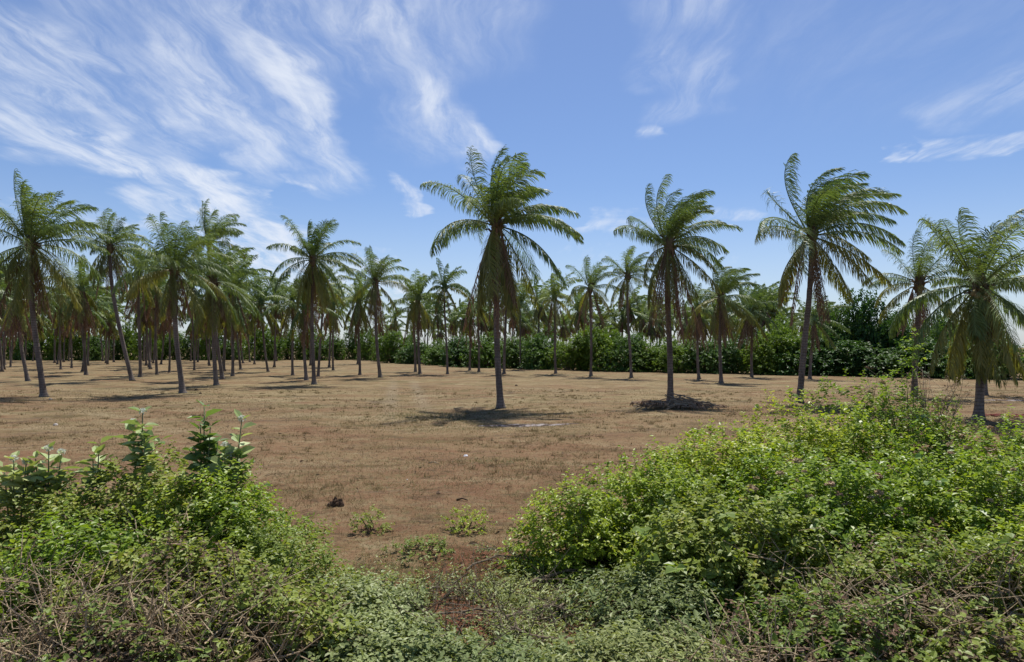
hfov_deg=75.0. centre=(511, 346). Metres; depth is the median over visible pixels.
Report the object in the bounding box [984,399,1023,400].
ash patch
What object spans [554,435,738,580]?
shrub
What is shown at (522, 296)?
coconut palm
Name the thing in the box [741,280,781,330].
coconut palm
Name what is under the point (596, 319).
coconut palm
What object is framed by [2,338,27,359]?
thicket shrub
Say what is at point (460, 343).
thicket shrub
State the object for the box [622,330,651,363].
thicket shrub
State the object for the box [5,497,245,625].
dead brush
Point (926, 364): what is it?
thicket shrub
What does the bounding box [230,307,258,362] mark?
coconut palm
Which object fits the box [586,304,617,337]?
coconut palm
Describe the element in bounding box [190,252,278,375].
coconut palm
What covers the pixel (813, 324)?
coconut palm
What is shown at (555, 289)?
coconut palm
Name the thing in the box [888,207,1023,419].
coconut palm
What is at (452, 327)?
coconut palm
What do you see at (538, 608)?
cut branch
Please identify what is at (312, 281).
coconut palm
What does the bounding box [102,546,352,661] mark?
dead brush
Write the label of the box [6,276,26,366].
coconut palm
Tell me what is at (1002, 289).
coconut palm
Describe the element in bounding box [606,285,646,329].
coconut palm
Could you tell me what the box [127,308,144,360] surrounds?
coconut palm
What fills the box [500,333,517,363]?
thicket shrub
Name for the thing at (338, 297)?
coconut palm
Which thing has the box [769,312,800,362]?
thicket shrub
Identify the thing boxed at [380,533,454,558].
weed
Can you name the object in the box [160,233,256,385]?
coconut palm
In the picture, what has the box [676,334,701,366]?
thicket shrub
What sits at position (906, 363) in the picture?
sapling
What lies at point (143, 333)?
coconut palm
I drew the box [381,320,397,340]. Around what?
coconut palm
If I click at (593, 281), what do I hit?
coconut palm
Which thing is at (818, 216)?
coconut palm
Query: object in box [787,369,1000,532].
shrub
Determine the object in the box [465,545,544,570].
cut branch
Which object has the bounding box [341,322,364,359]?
thicket shrub
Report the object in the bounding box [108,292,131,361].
coconut palm
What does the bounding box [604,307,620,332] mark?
coconut palm
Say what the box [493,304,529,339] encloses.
coconut palm
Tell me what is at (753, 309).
coconut palm
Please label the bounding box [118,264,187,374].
coconut palm
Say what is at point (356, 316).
coconut palm
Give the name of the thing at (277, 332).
coconut palm
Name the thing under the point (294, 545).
shrub
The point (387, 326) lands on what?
coconut palm
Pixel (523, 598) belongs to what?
leaf cover
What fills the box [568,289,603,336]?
coconut palm
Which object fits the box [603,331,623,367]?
thicket shrub
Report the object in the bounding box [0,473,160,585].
shrub
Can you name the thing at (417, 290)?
coconut palm
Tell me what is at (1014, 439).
shrub
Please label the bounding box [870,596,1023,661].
shrub
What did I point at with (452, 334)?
coconut palm
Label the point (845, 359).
thicket shrub
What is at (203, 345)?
thicket shrub
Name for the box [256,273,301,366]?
coconut palm
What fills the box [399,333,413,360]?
thicket shrub
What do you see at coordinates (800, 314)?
coconut palm
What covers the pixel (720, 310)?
coconut palm
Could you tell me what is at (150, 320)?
coconut palm
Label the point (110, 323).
coconut palm
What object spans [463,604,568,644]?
cut branch
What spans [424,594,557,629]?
cut branch
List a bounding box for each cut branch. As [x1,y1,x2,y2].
[412,571,480,600]
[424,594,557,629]
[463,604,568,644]
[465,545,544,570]
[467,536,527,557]
[492,589,599,624]
[524,558,620,587]
[553,579,632,614]
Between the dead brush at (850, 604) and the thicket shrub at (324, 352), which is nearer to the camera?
the dead brush at (850, 604)
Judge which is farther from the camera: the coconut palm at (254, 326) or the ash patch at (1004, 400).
the coconut palm at (254, 326)
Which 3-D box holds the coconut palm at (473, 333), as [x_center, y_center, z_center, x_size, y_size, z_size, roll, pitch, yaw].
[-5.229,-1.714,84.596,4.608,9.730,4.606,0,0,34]
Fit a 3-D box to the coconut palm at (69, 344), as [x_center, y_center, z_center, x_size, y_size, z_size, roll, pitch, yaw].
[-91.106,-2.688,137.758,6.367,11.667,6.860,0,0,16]
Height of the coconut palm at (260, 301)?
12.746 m
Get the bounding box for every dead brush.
[0,519,160,660]
[0,534,269,661]
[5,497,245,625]
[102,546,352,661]
[346,547,650,661]
[638,590,880,661]
[700,492,896,629]
[755,534,1017,661]
[825,533,1023,661]
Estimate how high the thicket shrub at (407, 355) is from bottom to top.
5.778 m
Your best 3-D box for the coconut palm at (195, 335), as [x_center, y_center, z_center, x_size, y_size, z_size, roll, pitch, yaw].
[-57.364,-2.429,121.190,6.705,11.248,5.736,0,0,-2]
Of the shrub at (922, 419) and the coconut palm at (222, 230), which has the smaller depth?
the shrub at (922, 419)
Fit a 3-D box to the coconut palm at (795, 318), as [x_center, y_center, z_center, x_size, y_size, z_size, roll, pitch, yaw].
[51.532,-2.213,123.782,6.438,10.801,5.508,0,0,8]
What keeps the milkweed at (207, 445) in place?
on the ground at (102, 379)
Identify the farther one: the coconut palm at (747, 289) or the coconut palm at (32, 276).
the coconut palm at (747, 289)
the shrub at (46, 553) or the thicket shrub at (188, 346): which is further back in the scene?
the thicket shrub at (188, 346)
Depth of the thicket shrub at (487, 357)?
96.24 m
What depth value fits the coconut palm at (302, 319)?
59.32 m
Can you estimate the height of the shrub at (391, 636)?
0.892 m
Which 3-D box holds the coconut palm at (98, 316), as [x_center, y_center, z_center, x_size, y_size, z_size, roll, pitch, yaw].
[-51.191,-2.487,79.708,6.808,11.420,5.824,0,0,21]
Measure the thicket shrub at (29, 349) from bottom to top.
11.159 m
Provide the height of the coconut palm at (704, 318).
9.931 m
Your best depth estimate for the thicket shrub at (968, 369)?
63.02 m
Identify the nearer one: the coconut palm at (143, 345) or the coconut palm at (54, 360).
the coconut palm at (54, 360)
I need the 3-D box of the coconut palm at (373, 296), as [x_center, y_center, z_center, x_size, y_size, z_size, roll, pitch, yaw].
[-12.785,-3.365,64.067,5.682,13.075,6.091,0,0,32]
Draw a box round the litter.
[2,375,1020,565]
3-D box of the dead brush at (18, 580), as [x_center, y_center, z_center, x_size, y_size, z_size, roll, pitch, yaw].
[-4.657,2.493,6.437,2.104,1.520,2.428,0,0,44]
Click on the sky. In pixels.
(302, 111)
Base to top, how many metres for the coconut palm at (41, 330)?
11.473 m
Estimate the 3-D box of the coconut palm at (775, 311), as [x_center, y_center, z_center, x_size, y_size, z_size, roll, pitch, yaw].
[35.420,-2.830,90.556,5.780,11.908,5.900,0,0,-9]
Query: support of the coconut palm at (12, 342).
on the ground at (102, 379)
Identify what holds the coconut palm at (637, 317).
on the ground at (102, 379)
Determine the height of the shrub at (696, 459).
2.070 m
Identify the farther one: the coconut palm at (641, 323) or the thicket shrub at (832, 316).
the coconut palm at (641, 323)
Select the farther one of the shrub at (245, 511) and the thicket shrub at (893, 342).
the thicket shrub at (893, 342)
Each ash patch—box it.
[479,423,580,426]
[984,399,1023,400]
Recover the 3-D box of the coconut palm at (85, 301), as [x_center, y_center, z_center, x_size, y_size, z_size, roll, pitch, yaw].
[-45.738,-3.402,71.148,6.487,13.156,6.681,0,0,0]
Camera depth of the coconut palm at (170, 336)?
77.16 m
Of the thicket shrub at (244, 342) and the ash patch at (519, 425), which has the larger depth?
the thicket shrub at (244, 342)
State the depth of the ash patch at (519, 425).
25.57 m
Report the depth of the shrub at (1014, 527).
7.35 m
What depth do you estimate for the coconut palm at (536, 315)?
101.91 m
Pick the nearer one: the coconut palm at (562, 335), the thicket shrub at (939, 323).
the thicket shrub at (939, 323)
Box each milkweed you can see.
[0,451,42,556]
[20,441,83,578]
[72,436,118,516]
[114,406,172,543]
[183,400,255,521]
[193,409,255,528]
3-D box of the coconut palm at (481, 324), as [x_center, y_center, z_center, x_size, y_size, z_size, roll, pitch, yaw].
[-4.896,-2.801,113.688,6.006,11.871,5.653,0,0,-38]
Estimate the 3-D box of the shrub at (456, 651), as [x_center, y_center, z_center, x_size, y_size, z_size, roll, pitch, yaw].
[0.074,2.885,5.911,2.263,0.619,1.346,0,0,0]
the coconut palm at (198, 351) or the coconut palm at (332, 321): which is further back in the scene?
the coconut palm at (198, 351)
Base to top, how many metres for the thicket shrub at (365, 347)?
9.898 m
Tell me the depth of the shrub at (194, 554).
6.69 m
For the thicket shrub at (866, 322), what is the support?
on the ground at (102, 379)
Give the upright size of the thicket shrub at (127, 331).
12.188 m
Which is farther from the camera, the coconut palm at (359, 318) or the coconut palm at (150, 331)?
the coconut palm at (359, 318)
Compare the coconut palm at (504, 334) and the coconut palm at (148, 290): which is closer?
the coconut palm at (148, 290)
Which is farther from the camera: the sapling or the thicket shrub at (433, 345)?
the thicket shrub at (433, 345)
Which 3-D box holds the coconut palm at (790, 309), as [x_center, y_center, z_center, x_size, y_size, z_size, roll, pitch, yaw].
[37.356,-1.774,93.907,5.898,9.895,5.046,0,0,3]
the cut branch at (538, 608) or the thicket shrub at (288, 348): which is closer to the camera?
the cut branch at (538, 608)
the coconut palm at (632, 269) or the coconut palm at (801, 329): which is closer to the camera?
the coconut palm at (632, 269)
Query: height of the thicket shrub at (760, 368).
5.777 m
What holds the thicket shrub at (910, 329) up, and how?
on the ground at (102, 379)
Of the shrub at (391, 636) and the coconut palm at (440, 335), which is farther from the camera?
the coconut palm at (440, 335)
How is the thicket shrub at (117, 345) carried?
on the ground at (102, 379)
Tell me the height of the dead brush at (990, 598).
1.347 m
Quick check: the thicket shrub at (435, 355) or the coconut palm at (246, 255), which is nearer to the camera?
the coconut palm at (246, 255)
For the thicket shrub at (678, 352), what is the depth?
77.57 m
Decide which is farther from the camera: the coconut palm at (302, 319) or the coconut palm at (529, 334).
the coconut palm at (529, 334)
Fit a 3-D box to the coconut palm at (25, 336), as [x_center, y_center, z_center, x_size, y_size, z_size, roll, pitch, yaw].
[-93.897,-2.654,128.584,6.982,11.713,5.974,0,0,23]
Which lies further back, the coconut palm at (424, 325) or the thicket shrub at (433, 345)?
the coconut palm at (424, 325)
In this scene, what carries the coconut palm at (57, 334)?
on the ground at (102, 379)
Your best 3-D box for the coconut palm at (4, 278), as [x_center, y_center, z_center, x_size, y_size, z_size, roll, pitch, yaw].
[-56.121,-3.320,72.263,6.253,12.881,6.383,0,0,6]
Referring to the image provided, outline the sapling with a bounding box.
[864,326,933,502]
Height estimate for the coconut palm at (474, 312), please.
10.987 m
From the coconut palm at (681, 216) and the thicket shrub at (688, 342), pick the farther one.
the thicket shrub at (688, 342)
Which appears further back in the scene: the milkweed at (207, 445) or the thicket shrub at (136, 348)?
the thicket shrub at (136, 348)
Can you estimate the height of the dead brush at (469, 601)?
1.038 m
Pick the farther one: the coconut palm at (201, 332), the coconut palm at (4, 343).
the coconut palm at (201, 332)
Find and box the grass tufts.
[0,388,1023,567]
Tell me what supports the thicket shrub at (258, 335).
on the ground at (102, 379)
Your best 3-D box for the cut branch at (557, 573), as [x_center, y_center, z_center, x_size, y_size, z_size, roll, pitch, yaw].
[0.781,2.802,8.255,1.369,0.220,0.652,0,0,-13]
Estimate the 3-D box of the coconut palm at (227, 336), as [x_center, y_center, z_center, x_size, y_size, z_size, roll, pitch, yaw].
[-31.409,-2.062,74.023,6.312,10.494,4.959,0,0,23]
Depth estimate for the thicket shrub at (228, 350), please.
148.94 m
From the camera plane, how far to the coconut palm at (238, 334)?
87.80 m
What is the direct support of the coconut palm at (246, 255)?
on the ground at (102, 379)
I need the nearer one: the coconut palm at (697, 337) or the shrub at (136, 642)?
the shrub at (136, 642)
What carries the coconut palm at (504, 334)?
on the ground at (102, 379)
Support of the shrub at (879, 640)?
on the ground at (102, 379)
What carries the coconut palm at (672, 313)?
on the ground at (102, 379)
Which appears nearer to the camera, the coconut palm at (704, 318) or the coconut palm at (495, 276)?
the coconut palm at (495, 276)
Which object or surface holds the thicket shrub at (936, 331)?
on the ground at (102, 379)
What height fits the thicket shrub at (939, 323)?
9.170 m
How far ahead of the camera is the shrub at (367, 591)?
7.17 m
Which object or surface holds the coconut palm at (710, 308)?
on the ground at (102, 379)
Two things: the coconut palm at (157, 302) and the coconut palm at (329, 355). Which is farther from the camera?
the coconut palm at (329, 355)
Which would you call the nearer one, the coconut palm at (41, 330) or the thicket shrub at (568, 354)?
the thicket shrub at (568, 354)
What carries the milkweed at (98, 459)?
on the ground at (102, 379)
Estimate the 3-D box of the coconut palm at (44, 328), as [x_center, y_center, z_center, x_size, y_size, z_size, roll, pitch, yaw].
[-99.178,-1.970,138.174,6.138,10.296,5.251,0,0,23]
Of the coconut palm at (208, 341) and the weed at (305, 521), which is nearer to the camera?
the weed at (305, 521)
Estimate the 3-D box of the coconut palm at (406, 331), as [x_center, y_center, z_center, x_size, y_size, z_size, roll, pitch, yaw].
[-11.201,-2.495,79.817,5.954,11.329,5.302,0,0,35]
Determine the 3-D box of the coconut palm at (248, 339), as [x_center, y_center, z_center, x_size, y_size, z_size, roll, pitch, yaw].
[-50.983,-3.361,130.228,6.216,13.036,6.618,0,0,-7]
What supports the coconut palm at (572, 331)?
on the ground at (102, 379)
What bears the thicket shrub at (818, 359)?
on the ground at (102, 379)
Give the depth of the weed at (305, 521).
10.88 m
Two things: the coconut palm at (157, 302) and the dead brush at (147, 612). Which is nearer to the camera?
the dead brush at (147, 612)
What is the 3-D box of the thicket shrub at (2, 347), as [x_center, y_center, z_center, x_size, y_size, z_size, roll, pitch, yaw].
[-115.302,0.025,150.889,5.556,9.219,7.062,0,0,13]
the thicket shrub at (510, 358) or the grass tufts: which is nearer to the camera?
the grass tufts
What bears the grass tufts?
on the ground at (102, 379)
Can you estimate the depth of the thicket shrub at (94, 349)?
142.08 m
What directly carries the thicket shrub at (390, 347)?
on the ground at (102, 379)
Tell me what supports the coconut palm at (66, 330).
on the ground at (102, 379)
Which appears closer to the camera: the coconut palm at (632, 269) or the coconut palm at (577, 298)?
the coconut palm at (632, 269)
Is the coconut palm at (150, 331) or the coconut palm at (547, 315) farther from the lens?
the coconut palm at (547, 315)
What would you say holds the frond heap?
on the ground at (102, 379)
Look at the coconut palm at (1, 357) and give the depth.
79.25 m
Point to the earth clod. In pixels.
(334, 503)
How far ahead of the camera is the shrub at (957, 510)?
8.84 m
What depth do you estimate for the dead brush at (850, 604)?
6.13 m
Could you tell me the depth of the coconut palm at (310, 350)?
105.24 m
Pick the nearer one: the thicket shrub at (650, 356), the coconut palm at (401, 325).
the thicket shrub at (650, 356)
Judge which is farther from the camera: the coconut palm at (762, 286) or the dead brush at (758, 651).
the coconut palm at (762, 286)
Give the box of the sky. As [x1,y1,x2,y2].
[0,0,1023,347]
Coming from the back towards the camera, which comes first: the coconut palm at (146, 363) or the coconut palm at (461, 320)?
the coconut palm at (461, 320)
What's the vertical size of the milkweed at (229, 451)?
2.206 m
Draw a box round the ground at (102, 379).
[0,347,1023,661]
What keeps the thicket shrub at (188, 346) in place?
on the ground at (102, 379)
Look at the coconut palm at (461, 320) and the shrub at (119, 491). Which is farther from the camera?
the coconut palm at (461, 320)
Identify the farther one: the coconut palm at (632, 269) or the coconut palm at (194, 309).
the coconut palm at (194, 309)
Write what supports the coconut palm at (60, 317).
on the ground at (102, 379)
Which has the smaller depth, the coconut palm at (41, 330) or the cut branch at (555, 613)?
the cut branch at (555, 613)
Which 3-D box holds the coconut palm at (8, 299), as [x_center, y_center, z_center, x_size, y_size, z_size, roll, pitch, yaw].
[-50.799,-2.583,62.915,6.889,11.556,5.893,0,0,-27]
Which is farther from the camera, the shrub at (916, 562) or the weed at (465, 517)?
the weed at (465, 517)
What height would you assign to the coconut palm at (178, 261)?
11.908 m
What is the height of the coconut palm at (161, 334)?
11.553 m
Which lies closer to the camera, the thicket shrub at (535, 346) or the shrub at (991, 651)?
the shrub at (991, 651)
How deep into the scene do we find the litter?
18.46 m
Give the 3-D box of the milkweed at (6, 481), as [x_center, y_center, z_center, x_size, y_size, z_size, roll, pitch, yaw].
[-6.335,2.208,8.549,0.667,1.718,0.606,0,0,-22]
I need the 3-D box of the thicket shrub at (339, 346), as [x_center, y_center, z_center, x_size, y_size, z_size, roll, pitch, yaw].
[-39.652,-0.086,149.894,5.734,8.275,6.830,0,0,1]
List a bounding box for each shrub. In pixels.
[0,440,280,605]
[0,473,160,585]
[0,501,202,657]
[0,586,235,661]
[1,332,8,359]
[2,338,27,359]
[12,335,48,360]
[27,503,304,657]
[30,320,57,359]
[43,329,77,360]
[61,329,103,359]
[79,333,111,360]
[103,328,130,359]
[117,313,138,359]
[121,451,319,590]
[126,328,161,359]
[145,334,168,359]
[149,556,380,661]
[157,331,196,359]
[180,333,205,359]
[187,509,369,604]
[192,331,230,359]
[211,336,245,359]
[234,336,250,358]
[240,325,271,360]
[255,328,290,360]
[258,606,473,661]
[267,565,450,642]
[276,329,307,359]
[294,326,316,359]
[306,331,331,360]
[322,332,348,359]
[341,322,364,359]
[353,326,376,359]
[368,329,413,362]
[370,344,390,361]
[391,336,432,363]
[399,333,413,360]
[412,626,620,661]
[420,338,444,363]
[420,339,455,364]
[438,336,475,366]
[450,332,468,361]
[459,330,510,367]
[494,335,533,368]
[494,468,638,591]
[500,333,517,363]
[510,327,564,369]
[526,611,753,661]
[540,334,599,370]
[546,344,576,367]
[546,558,750,660]
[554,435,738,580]
[567,324,626,371]
[596,333,645,371]
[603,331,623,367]
[607,474,853,630]
[619,337,666,371]
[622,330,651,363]
[629,418,825,544]
[650,338,666,367]
[652,334,692,372]
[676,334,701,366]
[677,338,729,373]
[683,574,963,661]
[696,331,753,373]
[711,386,916,540]
[714,439,960,598]
[732,331,792,374]
[733,328,773,371]
[743,315,819,374]
[762,330,850,375]
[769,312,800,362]
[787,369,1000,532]
[793,516,1023,661]
[801,288,866,372]
[813,339,900,376]
[839,287,909,374]
[840,418,1023,587]
[846,342,935,377]
[846,366,928,464]
[864,302,923,373]
[865,337,966,377]
[866,366,993,468]
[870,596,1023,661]
[893,404,1023,527]
[898,317,925,341]
[911,338,1007,379]
[918,505,1023,631]
[922,318,968,371]
[926,306,948,340]
[964,333,1023,379]
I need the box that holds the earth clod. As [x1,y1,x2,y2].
[327,496,343,506]
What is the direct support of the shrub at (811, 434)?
on the ground at (102, 379)
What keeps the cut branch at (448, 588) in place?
on the ground at (102, 379)
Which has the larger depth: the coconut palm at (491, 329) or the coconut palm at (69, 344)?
the coconut palm at (69, 344)
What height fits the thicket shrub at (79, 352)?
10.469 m
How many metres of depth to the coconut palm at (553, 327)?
144.70 m
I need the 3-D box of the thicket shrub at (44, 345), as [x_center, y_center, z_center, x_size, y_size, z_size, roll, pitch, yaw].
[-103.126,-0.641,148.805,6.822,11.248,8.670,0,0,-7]
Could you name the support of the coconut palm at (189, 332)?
on the ground at (102, 379)
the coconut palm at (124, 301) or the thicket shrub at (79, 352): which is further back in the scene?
the thicket shrub at (79, 352)
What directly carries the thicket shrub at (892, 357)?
on the ground at (102, 379)
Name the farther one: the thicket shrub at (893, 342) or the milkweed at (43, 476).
the thicket shrub at (893, 342)
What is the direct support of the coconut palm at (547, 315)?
on the ground at (102, 379)
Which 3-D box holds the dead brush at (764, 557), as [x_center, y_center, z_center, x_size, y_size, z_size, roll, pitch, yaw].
[3.255,2.439,7.387,2.410,1.554,1.763,0,0,0]
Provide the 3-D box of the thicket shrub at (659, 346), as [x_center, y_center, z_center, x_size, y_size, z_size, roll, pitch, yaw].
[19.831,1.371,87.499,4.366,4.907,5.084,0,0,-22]
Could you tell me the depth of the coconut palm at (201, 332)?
104.67 m
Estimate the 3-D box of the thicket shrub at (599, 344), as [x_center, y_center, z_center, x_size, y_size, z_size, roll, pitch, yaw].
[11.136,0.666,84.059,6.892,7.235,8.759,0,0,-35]
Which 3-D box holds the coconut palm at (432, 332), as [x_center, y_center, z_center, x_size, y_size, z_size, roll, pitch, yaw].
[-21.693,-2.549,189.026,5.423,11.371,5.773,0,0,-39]
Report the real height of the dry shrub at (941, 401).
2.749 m
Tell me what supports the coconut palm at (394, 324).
on the ground at (102, 379)
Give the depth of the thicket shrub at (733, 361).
74.61 m
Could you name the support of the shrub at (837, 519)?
on the ground at (102, 379)
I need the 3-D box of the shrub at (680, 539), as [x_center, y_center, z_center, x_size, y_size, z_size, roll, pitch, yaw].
[2.631,2.436,8.014,2.996,1.715,2.709,0,0,0]
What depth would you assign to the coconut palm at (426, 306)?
131.08 m
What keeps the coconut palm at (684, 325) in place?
on the ground at (102, 379)
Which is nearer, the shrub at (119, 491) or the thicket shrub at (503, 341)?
the shrub at (119, 491)
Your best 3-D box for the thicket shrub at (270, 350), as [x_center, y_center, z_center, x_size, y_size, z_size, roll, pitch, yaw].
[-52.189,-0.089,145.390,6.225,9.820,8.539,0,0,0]
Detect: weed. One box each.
[286,511,318,533]
[348,504,394,534]
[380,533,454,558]
[440,504,496,534]
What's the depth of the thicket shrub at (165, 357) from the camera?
153.13 m
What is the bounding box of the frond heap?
[630,391,726,409]
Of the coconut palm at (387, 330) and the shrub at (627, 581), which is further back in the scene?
the coconut palm at (387, 330)
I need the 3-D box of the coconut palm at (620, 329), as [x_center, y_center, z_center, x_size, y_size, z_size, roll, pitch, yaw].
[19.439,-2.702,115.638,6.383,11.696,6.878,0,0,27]
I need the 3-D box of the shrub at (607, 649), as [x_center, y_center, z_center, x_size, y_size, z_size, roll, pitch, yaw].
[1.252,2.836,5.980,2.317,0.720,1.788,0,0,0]
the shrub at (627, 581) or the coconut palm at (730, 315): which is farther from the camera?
the coconut palm at (730, 315)
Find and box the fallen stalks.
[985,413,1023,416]
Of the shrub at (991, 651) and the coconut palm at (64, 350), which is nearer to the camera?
the shrub at (991, 651)
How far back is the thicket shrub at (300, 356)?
150.73 m
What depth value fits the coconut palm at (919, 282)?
39.05 m
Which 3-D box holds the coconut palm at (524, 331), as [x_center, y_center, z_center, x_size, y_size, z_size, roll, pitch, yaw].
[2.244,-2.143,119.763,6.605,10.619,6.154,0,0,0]
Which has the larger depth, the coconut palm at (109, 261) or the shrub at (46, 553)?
the coconut palm at (109, 261)
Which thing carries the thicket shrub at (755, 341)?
on the ground at (102, 379)
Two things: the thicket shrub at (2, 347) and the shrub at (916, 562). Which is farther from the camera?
the thicket shrub at (2, 347)
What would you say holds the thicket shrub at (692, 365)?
on the ground at (102, 379)
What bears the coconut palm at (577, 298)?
on the ground at (102, 379)
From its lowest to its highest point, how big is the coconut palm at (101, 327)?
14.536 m
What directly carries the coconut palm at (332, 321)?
on the ground at (102, 379)
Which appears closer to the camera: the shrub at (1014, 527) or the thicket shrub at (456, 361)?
the shrub at (1014, 527)
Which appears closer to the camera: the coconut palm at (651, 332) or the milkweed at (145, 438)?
the milkweed at (145, 438)
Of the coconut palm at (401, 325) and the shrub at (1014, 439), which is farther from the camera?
the coconut palm at (401, 325)
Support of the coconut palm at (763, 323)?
on the ground at (102, 379)
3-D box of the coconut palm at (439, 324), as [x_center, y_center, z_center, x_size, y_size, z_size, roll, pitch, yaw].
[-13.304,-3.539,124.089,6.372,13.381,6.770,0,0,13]
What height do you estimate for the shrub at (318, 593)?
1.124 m
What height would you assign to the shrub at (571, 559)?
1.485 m
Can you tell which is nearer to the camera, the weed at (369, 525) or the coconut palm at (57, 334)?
the weed at (369, 525)
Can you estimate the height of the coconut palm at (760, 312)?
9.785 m
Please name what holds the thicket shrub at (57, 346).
on the ground at (102, 379)
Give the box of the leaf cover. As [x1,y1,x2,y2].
[289,543,780,661]
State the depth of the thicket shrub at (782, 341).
71.59 m
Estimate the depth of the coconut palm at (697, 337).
62.37 m
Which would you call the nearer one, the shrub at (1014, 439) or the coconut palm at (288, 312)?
the shrub at (1014, 439)
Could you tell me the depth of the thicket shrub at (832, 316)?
73.06 m
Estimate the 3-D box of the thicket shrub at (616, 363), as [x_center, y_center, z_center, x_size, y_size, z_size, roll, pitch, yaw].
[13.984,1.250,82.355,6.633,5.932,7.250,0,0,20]
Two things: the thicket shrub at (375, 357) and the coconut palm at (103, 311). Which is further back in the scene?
the thicket shrub at (375, 357)
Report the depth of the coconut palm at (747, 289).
90.32 m
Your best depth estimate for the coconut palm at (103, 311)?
104.94 m
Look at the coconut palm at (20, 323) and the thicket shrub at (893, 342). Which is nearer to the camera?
the coconut palm at (20, 323)
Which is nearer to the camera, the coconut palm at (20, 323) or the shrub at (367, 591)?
the shrub at (367, 591)
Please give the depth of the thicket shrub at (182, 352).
149.92 m
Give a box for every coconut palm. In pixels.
[0,169,115,396]
[0,265,59,380]
[0,266,24,298]
[0,273,11,328]
[0,280,29,371]
[0,319,27,362]
[1,279,25,369]
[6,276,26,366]
[17,315,45,359]
[23,302,55,339]
[27,325,48,360]
[36,274,94,368]
[41,281,101,367]
[41,290,57,362]
[44,255,116,374]
[47,308,73,363]
[53,282,122,371]
[62,326,71,361]
[68,330,80,360]
[71,208,154,380]
[74,273,119,365]
[97,304,133,363]
[98,284,130,362]
[100,295,123,360]
[101,246,169,376]
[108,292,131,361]
[112,211,234,392]
[115,283,162,368]
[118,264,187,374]
[118,271,178,366]
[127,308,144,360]
[134,292,162,365]
[140,317,159,362]
[145,275,193,372]
[151,305,186,363]
[159,267,205,369]
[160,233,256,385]
[178,309,200,360]
[185,308,204,362]
[189,198,246,379]
[189,253,258,370]
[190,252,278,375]
[191,298,221,365]
[195,288,209,363]
[197,337,199,361]
[199,282,256,372]
[226,279,265,369]
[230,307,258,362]
[240,268,288,371]
[245,292,271,363]
[246,320,266,361]
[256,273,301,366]
[262,276,316,374]
[264,318,290,360]
[265,281,341,379]
[266,215,363,384]
[301,254,354,376]
[308,295,317,365]
[316,282,361,369]
[323,284,351,366]
[330,269,391,374]
[339,245,411,377]
[345,277,380,363]
[370,311,391,337]
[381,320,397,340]
[383,307,408,332]
[387,281,440,371]
[390,268,448,373]
[392,320,408,342]
[420,145,583,408]
[420,299,443,344]
[420,303,436,343]
[425,321,438,339]
[426,292,455,341]
[427,258,470,373]
[433,320,449,341]
[442,317,460,337]
[443,303,459,335]
[446,298,476,337]
[448,297,486,369]
[455,287,501,371]
[462,301,493,341]
[482,304,507,340]
[493,278,532,373]
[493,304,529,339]
[500,279,546,368]
[513,309,542,340]
[515,305,542,338]
[523,278,563,338]
[534,270,581,373]
[540,311,567,351]
[542,310,560,339]
[550,313,573,356]
[558,307,579,337]
[561,287,602,335]
[565,255,619,375]
[567,294,604,336]
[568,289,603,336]
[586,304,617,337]
[601,245,657,377]
[603,297,639,335]
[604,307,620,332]
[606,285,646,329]
[613,174,742,400]
[629,295,656,337]
[633,296,652,332]
[634,303,665,348]
[640,306,678,344]
[650,292,675,342]
[671,282,725,378]
[671,299,706,343]
[684,257,765,382]
[684,306,713,344]
[700,293,740,340]
[708,297,742,340]
[725,285,770,338]
[728,281,782,376]
[728,300,764,345]
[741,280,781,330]
[743,287,789,333]
[751,281,799,342]
[754,153,907,402]
[767,306,798,334]
[785,310,803,335]
[792,288,852,378]
[795,300,838,329]
[795,307,812,338]
[861,228,971,396]
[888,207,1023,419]
[931,243,1023,395]
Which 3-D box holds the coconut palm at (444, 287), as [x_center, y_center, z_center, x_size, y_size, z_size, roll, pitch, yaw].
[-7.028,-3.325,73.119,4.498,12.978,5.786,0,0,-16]
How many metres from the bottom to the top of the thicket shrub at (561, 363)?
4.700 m
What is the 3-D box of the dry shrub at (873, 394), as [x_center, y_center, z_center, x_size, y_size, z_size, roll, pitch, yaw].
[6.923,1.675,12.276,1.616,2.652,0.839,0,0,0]
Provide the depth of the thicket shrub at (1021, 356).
61.12 m
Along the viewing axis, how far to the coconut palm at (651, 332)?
93.90 m
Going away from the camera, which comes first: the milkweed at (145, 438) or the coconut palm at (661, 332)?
the milkweed at (145, 438)

